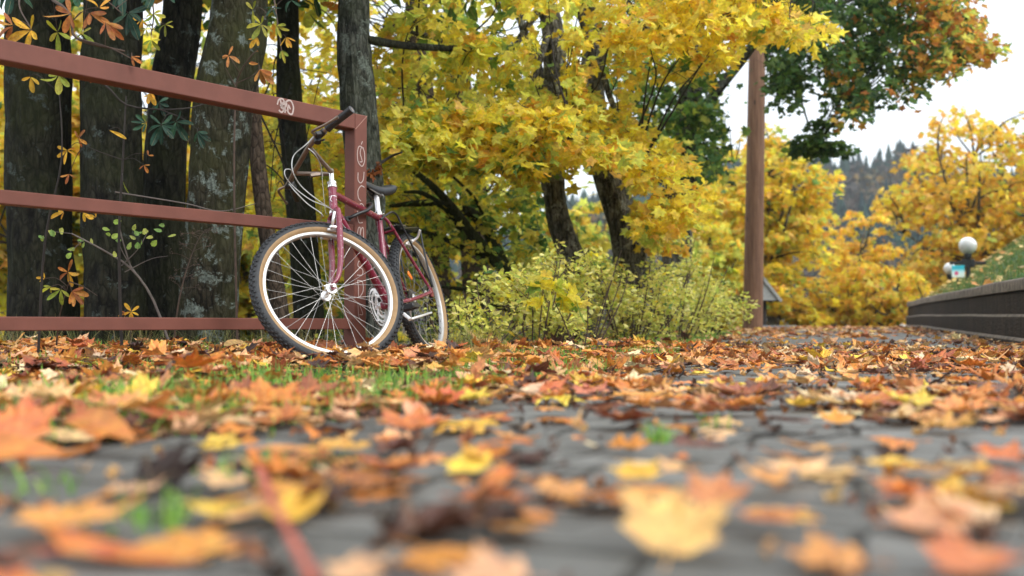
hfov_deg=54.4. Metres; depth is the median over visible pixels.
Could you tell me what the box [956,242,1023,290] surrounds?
grass bank
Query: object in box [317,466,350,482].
fallen leaf
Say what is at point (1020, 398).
fallen leaf
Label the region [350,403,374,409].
fallen leaf
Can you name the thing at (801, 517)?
fallen leaf
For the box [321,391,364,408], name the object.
fallen leaf
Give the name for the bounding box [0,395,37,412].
fallen leaf
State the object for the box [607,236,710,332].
pale shrub
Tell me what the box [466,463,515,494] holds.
fallen leaf
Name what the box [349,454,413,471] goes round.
fallen leaf
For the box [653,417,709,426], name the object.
fallen leaf
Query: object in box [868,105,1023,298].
yellow tree
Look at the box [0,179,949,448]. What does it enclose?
ground
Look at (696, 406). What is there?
fallen leaf
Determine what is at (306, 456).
fallen leaf
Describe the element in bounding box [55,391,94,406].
fallen leaf
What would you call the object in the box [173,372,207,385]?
fallen leaf
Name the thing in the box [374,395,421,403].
fallen leaf
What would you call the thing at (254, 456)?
fallen leaf
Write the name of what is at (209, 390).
fallen leaf
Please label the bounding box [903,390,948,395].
fallen leaf
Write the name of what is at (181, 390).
fallen leaf
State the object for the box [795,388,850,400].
fallen leaf
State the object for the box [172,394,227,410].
fallen leaf
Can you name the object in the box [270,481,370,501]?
fallen leaf
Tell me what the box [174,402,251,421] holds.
fallen leaf
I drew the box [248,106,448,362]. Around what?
bicycle
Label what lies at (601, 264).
wood bush
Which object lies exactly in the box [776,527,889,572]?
fallen leaf
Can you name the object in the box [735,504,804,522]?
fallen leaf
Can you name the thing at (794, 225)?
yellow tree
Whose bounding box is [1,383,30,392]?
fallen leaf
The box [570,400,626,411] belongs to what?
fallen leaf
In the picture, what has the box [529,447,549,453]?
fallen leaf
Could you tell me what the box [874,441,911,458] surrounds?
fallen leaf
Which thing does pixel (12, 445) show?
fallen leaf
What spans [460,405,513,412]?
fallen leaf
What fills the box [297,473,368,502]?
fallen leaf
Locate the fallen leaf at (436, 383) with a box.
[412,377,448,391]
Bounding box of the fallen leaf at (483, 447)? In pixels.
[457,436,511,459]
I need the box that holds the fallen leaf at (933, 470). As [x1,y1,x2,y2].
[892,466,961,474]
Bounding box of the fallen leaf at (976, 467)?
[926,462,989,479]
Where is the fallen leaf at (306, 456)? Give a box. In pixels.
[284,448,333,460]
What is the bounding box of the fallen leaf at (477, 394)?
[452,386,491,399]
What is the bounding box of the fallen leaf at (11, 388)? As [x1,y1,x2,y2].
[2,383,27,397]
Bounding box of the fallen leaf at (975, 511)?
[931,489,1015,525]
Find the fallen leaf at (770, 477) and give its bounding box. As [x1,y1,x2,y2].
[738,459,792,483]
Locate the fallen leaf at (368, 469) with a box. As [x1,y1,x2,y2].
[356,461,385,471]
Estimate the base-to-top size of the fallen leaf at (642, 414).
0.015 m
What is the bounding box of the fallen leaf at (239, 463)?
[217,453,258,468]
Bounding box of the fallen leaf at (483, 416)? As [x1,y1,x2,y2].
[464,413,513,420]
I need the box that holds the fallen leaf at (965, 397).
[935,393,988,403]
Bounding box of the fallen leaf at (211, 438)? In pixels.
[196,432,243,449]
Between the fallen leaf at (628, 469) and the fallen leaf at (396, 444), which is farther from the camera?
the fallen leaf at (396, 444)
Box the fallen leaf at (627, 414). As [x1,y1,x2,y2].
[588,405,653,421]
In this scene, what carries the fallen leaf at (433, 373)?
on the ground at (176, 407)
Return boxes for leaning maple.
[385,171,560,339]
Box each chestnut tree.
[0,0,205,343]
[79,0,337,344]
[143,0,400,340]
[177,0,500,346]
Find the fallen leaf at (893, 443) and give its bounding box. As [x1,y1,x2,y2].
[866,436,931,449]
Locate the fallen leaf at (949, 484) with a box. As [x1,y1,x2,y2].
[938,473,981,493]
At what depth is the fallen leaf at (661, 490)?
0.96 m
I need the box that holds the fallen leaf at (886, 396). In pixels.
[841,387,914,400]
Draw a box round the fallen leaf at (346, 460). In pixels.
[323,457,369,464]
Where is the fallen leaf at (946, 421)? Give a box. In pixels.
[919,409,977,427]
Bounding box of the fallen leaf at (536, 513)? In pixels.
[520,508,562,522]
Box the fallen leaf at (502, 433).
[488,427,540,438]
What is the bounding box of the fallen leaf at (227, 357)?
[208,355,233,358]
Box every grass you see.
[0,313,561,350]
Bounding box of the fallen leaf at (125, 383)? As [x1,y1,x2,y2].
[105,382,129,388]
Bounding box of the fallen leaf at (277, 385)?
[273,382,287,387]
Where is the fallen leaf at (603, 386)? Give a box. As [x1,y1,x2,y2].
[567,381,609,396]
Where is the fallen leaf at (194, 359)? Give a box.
[166,346,224,367]
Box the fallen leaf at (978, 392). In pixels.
[928,379,996,397]
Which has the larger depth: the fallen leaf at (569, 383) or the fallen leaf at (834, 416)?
the fallen leaf at (569, 383)
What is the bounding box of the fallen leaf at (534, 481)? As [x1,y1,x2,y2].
[491,479,538,491]
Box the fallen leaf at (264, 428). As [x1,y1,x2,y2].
[244,425,266,430]
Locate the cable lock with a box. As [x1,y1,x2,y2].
[344,202,373,221]
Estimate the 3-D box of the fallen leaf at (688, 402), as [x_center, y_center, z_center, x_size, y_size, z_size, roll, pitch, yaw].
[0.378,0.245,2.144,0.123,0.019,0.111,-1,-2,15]
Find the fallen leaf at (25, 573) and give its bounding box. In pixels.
[20,570,30,575]
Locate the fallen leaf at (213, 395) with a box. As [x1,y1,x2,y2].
[192,385,238,403]
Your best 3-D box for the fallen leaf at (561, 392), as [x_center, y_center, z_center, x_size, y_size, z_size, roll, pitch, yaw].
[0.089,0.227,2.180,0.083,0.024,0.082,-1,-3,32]
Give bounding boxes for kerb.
[763,325,796,328]
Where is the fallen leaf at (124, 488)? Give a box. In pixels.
[102,476,165,492]
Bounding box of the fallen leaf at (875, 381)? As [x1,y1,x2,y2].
[848,372,888,386]
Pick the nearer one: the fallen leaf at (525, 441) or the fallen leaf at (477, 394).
the fallen leaf at (525, 441)
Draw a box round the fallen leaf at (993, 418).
[959,413,1009,421]
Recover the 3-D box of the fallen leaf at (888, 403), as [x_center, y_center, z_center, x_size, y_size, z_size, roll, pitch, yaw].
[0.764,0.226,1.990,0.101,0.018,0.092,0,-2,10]
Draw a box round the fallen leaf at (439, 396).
[410,382,456,401]
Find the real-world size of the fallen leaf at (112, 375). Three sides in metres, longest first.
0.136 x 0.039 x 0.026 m
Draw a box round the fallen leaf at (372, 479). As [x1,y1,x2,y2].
[323,464,428,488]
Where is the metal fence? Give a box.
[0,38,366,348]
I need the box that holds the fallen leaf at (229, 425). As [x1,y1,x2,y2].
[215,419,259,443]
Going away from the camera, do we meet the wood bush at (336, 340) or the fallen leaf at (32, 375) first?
the fallen leaf at (32, 375)
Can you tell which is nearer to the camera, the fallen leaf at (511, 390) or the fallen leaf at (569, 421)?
the fallen leaf at (569, 421)
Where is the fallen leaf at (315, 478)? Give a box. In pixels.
[290,472,322,481]
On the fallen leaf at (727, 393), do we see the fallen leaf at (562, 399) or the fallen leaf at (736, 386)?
the fallen leaf at (736, 386)
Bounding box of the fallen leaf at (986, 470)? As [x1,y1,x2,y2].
[951,462,993,472]
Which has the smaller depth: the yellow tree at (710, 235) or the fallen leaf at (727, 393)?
the fallen leaf at (727, 393)
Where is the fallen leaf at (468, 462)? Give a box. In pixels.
[440,445,503,472]
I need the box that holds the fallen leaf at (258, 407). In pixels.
[231,404,278,415]
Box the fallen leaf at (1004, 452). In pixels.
[967,438,1023,462]
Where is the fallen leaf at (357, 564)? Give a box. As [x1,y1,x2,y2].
[323,550,391,575]
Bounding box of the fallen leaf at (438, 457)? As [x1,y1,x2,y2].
[417,453,457,462]
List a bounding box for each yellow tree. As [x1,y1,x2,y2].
[0,14,4,339]
[0,91,83,331]
[70,3,145,335]
[73,133,189,316]
[140,4,267,146]
[189,18,343,318]
[238,158,318,342]
[320,39,438,342]
[406,177,523,312]
[525,197,610,313]
[579,183,710,304]
[692,205,743,329]
[693,122,849,328]
[783,255,916,327]
[810,208,921,325]
[847,265,935,325]
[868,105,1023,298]
[951,110,1023,258]
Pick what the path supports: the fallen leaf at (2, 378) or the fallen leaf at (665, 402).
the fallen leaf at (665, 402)
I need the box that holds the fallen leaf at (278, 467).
[251,460,304,473]
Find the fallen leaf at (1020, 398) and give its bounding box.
[1013,395,1023,401]
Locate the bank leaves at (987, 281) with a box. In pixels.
[927,236,1023,296]
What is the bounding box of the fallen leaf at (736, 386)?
[712,376,763,395]
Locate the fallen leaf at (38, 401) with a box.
[0,397,54,413]
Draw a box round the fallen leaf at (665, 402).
[642,396,686,407]
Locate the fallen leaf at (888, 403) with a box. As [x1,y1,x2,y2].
[868,396,903,405]
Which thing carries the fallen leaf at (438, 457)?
on the path
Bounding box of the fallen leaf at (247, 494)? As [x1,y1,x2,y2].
[187,485,260,502]
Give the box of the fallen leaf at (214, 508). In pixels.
[182,498,258,514]
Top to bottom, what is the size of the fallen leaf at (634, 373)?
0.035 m
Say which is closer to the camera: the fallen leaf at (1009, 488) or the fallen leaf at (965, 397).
the fallen leaf at (1009, 488)
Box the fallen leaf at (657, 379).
[630,374,676,384]
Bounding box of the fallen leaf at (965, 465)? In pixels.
[941,457,988,469]
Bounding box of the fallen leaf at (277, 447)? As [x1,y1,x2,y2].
[256,444,327,450]
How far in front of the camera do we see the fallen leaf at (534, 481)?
0.96 m
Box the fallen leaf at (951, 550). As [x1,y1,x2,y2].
[918,525,1023,574]
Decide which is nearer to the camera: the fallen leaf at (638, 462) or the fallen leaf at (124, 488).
the fallen leaf at (124, 488)
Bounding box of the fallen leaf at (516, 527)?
[472,520,551,531]
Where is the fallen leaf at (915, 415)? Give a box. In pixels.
[876,410,945,420]
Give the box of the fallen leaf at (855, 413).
[813,410,868,417]
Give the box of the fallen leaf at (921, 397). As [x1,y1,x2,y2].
[877,384,938,405]
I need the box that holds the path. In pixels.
[0,328,1023,575]
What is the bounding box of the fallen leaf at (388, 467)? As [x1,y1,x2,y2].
[352,447,423,472]
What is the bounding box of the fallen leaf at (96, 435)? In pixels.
[94,423,139,439]
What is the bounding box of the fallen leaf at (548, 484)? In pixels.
[516,474,606,498]
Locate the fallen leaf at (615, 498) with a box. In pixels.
[577,492,650,504]
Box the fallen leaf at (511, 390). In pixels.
[486,385,519,391]
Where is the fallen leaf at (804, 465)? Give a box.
[755,453,831,471]
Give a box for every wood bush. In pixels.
[313,308,343,344]
[398,309,458,344]
[399,304,534,343]
[482,264,610,344]
[586,247,693,337]
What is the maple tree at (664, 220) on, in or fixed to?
on the ground at (176, 407)
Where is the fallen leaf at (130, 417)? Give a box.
[122,411,163,424]
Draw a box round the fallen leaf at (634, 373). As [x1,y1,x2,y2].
[601,369,644,380]
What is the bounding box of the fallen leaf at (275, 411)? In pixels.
[267,401,316,422]
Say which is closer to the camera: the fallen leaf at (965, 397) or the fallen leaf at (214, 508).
the fallen leaf at (214, 508)
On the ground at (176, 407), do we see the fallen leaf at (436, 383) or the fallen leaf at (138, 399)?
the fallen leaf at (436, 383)
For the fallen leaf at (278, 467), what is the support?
on the fallen leaf at (296, 474)
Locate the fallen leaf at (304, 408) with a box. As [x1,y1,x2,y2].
[277,403,315,410]
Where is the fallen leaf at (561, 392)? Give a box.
[536,387,568,397]
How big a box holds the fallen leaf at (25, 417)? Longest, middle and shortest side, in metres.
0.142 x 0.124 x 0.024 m
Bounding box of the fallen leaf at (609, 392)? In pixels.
[587,385,633,393]
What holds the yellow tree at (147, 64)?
on the ground at (176, 407)
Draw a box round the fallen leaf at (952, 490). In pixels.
[899,479,1008,505]
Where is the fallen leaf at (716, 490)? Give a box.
[685,464,755,505]
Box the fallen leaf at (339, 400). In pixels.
[330,388,370,405]
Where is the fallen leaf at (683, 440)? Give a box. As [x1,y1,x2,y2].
[666,433,726,447]
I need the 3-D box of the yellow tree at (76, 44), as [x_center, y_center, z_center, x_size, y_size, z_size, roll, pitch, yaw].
[-5.959,-0.616,13.972,2.288,7.822,2.376,1,-2,-27]
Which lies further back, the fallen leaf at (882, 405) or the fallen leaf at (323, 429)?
the fallen leaf at (882, 405)
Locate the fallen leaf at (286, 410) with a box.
[253,398,302,423]
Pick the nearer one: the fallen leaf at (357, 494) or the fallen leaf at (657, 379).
the fallen leaf at (357, 494)
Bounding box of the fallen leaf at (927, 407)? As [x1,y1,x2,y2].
[890,405,935,412]
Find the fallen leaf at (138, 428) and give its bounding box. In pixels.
[126,422,148,430]
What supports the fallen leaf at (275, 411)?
on the path
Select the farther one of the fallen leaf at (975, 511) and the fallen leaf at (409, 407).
the fallen leaf at (409, 407)
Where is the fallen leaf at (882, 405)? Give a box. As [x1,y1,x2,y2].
[837,403,885,410]
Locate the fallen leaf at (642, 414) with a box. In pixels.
[608,411,654,417]
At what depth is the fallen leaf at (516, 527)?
0.81 m
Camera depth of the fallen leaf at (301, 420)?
1.48 m
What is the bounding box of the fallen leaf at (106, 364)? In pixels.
[81,359,122,376]
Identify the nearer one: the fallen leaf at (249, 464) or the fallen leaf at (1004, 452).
the fallen leaf at (249, 464)
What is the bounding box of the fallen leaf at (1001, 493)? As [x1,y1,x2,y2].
[953,482,1023,497]
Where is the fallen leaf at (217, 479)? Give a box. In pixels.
[196,473,257,486]
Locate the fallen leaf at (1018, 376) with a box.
[992,371,1023,384]
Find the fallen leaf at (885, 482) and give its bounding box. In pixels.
[868,476,961,498]
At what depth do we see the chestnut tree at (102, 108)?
5.69 m
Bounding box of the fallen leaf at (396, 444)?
[371,426,422,453]
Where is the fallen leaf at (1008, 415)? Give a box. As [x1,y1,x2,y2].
[987,409,1023,418]
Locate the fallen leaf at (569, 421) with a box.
[534,417,583,424]
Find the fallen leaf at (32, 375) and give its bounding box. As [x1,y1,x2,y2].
[7,373,34,383]
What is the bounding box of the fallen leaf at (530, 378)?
[505,371,552,387]
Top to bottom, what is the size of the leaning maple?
1.974 m
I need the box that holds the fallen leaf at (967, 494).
[937,482,1018,509]
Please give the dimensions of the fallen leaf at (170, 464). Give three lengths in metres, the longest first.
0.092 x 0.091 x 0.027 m
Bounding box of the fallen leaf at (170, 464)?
[121,441,208,496]
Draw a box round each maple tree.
[240,0,454,342]
[241,0,372,341]
[337,0,514,345]
[372,0,647,340]
[374,0,594,340]
[542,0,848,338]
[606,0,1012,332]
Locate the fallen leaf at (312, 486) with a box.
[251,481,330,494]
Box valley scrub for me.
[268,247,1001,344]
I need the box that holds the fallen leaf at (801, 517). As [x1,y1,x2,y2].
[746,506,821,522]
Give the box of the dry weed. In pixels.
[169,225,225,338]
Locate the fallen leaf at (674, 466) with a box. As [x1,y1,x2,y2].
[657,457,700,471]
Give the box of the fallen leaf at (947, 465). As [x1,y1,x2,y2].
[904,454,984,468]
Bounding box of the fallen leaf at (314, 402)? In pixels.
[294,395,332,406]
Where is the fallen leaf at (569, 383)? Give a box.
[556,375,603,386]
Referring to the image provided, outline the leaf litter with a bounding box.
[0,324,1023,575]
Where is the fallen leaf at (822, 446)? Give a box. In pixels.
[780,439,847,450]
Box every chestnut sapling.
[22,74,96,352]
[36,259,95,345]
[57,82,210,345]
[118,303,138,340]
[222,46,273,345]
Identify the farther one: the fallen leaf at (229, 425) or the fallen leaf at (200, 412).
the fallen leaf at (200, 412)
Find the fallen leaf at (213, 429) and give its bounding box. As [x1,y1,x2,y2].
[202,420,270,435]
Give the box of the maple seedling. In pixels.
[517,269,613,345]
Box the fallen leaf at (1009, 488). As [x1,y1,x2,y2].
[981,485,1023,494]
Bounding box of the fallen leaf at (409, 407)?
[403,399,427,414]
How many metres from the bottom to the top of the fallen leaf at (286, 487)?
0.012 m
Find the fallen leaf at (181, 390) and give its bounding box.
[161,385,203,396]
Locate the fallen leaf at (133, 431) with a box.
[72,429,147,441]
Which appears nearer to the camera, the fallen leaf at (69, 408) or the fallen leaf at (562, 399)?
the fallen leaf at (69, 408)
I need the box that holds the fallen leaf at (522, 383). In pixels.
[476,381,526,390]
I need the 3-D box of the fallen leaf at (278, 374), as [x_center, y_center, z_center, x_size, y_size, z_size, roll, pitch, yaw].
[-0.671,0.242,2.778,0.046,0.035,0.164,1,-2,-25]
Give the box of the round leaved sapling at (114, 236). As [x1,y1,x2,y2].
[38,191,255,340]
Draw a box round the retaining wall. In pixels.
[904,277,1023,345]
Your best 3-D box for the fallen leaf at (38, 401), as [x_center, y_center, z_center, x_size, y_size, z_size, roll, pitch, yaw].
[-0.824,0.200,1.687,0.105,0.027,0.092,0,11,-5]
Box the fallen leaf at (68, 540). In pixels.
[39,524,205,564]
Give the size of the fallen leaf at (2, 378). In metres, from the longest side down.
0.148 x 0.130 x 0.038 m
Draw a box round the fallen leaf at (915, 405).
[897,400,941,405]
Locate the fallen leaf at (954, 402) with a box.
[932,393,996,410]
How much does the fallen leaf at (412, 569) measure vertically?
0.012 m
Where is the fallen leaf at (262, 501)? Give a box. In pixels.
[208,495,268,520]
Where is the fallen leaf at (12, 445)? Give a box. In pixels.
[0,430,98,459]
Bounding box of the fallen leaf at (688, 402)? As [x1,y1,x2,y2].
[670,396,697,404]
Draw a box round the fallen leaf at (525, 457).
[491,447,558,465]
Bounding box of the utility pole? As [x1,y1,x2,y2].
[743,46,764,328]
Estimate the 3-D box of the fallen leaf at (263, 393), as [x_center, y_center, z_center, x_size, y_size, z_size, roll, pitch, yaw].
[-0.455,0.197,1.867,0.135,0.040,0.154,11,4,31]
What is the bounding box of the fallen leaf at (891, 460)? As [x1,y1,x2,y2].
[853,455,925,466]
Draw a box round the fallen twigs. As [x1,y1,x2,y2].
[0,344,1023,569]
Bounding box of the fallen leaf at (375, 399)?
[362,396,403,403]
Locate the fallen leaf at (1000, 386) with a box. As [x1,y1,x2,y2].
[965,380,1023,390]
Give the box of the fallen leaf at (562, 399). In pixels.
[536,390,588,405]
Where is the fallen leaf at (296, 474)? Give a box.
[267,461,313,476]
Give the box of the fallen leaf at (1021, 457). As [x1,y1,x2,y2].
[1011,452,1023,461]
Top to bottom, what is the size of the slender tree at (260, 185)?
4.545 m
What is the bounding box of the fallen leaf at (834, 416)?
[817,406,855,423]
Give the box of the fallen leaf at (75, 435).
[34,429,94,440]
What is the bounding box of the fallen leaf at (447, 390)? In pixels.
[424,382,468,404]
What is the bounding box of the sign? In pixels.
[952,265,964,285]
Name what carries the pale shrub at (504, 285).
on the ground at (176, 407)
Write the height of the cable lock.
0.114 m
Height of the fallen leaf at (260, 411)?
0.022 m
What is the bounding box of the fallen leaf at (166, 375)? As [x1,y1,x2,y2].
[155,366,172,389]
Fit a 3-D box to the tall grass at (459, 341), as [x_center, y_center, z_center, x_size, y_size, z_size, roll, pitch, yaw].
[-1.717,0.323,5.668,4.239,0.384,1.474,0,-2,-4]
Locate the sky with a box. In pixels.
[0,0,1023,234]
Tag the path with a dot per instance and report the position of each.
(602, 544)
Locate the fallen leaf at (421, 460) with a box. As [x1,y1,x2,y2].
[386,453,435,466]
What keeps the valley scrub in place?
on the ground at (176, 407)
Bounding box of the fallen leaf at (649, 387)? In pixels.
[629,379,674,390]
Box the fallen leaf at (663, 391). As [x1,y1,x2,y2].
[642,389,687,397]
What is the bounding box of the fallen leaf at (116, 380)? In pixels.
[81,377,119,384]
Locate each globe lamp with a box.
[943,263,952,279]
[949,237,986,278]
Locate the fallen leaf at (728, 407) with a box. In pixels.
[697,395,751,410]
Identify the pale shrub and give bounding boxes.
[416,284,543,348]
[466,252,603,344]
[511,233,653,344]
[573,257,702,341]
[603,255,737,337]
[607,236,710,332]
[654,259,731,330]
[665,276,759,335]
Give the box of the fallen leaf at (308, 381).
[289,370,341,393]
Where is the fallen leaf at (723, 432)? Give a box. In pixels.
[696,427,749,434]
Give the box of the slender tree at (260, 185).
[249,83,290,340]
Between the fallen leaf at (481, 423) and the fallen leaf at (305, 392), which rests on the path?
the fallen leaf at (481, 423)
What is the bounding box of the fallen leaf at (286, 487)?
[271,473,294,493]
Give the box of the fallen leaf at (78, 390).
[32,374,95,401]
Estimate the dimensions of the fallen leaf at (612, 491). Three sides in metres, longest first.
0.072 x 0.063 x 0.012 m
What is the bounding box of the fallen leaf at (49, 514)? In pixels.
[4,490,147,528]
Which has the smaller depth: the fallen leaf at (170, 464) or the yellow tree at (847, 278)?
the fallen leaf at (170, 464)
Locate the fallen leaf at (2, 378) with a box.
[0,374,6,387]
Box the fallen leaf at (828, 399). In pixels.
[809,392,850,403]
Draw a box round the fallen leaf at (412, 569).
[373,561,432,575]
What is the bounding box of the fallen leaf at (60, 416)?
[53,414,68,419]
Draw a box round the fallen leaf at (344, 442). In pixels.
[317,435,371,449]
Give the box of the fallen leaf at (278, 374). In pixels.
[264,370,282,379]
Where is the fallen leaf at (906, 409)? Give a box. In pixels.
[884,403,913,417]
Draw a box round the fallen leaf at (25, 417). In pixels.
[0,393,66,437]
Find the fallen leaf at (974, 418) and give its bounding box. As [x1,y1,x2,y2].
[954,410,981,422]
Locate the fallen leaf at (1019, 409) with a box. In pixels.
[1005,405,1023,414]
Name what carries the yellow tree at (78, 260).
on the ground at (176, 407)
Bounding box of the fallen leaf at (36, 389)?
[18,378,73,397]
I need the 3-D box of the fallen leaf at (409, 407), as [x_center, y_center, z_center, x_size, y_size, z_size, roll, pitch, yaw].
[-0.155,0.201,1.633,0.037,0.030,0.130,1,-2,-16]
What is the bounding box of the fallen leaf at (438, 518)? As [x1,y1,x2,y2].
[385,480,494,540]
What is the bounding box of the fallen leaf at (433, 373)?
[409,372,436,381]
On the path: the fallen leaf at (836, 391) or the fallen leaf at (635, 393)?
the fallen leaf at (635, 393)
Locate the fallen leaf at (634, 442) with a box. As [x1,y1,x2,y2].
[604,432,651,448]
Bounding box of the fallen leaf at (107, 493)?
[22,488,114,512]
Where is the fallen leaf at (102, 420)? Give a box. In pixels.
[59,406,154,443]
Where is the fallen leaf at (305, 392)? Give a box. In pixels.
[273,381,316,396]
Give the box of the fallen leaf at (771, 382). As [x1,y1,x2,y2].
[740,377,793,392]
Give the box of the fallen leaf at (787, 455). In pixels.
[758,448,818,460]
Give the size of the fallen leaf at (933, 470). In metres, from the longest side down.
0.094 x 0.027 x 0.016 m
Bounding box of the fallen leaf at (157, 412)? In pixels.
[137,405,193,420]
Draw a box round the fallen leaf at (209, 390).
[175,382,240,397]
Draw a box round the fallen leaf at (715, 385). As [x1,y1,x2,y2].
[702,378,748,392]
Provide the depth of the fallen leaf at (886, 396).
2.12 m
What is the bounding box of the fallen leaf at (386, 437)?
[375,434,402,441]
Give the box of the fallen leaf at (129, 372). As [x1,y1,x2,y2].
[119,369,136,375]
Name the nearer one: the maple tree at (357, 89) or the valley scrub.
the maple tree at (357, 89)
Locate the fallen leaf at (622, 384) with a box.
[615,379,649,390]
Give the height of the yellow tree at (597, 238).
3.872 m
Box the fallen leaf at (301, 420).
[292,417,323,426]
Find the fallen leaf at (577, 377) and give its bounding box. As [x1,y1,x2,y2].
[568,370,600,384]
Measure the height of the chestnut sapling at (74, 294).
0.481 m
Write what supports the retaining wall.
on the ground at (176, 407)
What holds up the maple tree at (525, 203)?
on the ground at (176, 407)
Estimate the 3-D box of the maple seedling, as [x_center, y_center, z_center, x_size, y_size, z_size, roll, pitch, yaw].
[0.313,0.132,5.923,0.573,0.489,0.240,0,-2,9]
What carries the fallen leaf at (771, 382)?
on the path
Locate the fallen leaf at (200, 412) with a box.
[187,404,221,417]
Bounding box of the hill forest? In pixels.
[0,138,1023,337]
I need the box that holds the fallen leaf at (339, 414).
[320,402,369,420]
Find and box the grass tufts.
[0,371,739,535]
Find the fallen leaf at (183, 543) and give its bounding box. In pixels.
[132,526,240,562]
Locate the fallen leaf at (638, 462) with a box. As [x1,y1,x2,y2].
[616,460,657,468]
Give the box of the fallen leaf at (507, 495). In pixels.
[439,485,535,500]
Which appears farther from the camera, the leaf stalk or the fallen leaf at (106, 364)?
the fallen leaf at (106, 364)
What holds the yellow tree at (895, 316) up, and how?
on the ground at (176, 407)
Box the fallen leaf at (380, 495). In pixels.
[354,484,410,501]
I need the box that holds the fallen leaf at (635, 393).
[611,391,644,395]
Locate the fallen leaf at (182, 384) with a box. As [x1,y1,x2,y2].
[161,380,195,389]
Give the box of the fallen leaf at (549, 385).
[518,377,567,393]
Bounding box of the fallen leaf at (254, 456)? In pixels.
[246,446,295,470]
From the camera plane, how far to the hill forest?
198.84 m
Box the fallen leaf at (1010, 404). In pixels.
[989,402,1023,406]
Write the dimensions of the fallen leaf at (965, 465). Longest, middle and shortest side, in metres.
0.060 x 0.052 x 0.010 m
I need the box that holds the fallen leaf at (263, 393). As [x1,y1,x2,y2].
[236,376,308,403]
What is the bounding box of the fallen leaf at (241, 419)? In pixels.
[216,414,261,423]
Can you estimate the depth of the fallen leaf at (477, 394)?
2.09 m
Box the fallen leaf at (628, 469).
[607,458,663,482]
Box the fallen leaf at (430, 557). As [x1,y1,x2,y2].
[393,540,491,572]
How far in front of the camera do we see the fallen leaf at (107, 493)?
0.90 m
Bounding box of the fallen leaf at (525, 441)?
[486,438,535,445]
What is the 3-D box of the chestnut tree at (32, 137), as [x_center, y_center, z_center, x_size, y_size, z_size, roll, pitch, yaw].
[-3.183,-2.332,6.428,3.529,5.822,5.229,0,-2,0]
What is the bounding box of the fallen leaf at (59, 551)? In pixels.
[4,543,115,557]
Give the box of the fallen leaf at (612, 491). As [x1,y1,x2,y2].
[563,482,625,503]
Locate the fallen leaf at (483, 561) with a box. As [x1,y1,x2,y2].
[436,539,527,575]
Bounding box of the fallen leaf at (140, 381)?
[113,370,162,394]
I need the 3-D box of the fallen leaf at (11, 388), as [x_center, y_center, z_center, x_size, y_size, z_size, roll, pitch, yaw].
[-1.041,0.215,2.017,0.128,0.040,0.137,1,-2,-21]
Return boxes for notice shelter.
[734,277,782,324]
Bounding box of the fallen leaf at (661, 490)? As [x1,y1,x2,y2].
[618,479,673,499]
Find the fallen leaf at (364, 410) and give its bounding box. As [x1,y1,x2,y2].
[329,406,381,412]
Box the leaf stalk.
[254,465,319,575]
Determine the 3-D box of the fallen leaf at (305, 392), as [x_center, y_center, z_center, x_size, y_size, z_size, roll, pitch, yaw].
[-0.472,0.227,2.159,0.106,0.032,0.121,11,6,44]
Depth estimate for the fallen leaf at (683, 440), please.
1.27 m
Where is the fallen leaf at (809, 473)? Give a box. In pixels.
[798,466,868,481]
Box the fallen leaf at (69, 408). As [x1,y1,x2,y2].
[39,405,71,410]
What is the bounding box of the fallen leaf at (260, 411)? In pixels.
[243,400,280,413]
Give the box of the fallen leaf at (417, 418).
[378,404,453,430]
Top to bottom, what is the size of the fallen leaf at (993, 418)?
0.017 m
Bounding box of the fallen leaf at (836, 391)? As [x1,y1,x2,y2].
[827,387,858,398]
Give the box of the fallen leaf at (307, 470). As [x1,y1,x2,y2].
[299,462,344,476]
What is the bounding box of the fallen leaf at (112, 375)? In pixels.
[90,374,120,383]
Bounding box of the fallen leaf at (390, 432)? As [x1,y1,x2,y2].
[368,427,421,438]
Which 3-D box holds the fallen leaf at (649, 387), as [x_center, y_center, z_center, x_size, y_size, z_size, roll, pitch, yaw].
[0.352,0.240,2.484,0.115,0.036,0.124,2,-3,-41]
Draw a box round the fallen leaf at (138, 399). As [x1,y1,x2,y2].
[90,388,178,408]
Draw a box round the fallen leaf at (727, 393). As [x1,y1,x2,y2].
[717,386,769,395]
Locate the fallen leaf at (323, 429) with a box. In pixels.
[294,426,346,434]
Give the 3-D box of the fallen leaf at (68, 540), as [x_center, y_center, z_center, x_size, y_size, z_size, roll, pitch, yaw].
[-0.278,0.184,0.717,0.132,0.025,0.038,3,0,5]
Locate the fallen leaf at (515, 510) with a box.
[475,494,525,526]
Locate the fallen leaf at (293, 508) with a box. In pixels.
[258,483,327,520]
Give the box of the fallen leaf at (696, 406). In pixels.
[675,395,719,413]
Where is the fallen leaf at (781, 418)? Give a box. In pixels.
[760,415,812,422]
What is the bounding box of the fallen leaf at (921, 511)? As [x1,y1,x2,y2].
[875,494,977,532]
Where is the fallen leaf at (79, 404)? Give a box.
[60,397,85,409]
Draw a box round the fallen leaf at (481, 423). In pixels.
[432,413,503,434]
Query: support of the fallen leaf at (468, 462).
on the path
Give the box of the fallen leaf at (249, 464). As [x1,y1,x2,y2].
[238,457,296,473]
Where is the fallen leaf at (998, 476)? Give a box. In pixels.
[988,465,1020,499]
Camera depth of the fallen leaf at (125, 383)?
2.40 m
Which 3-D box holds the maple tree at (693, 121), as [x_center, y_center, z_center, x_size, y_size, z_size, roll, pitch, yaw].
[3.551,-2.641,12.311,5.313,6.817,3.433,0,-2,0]
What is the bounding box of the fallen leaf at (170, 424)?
[145,413,233,434]

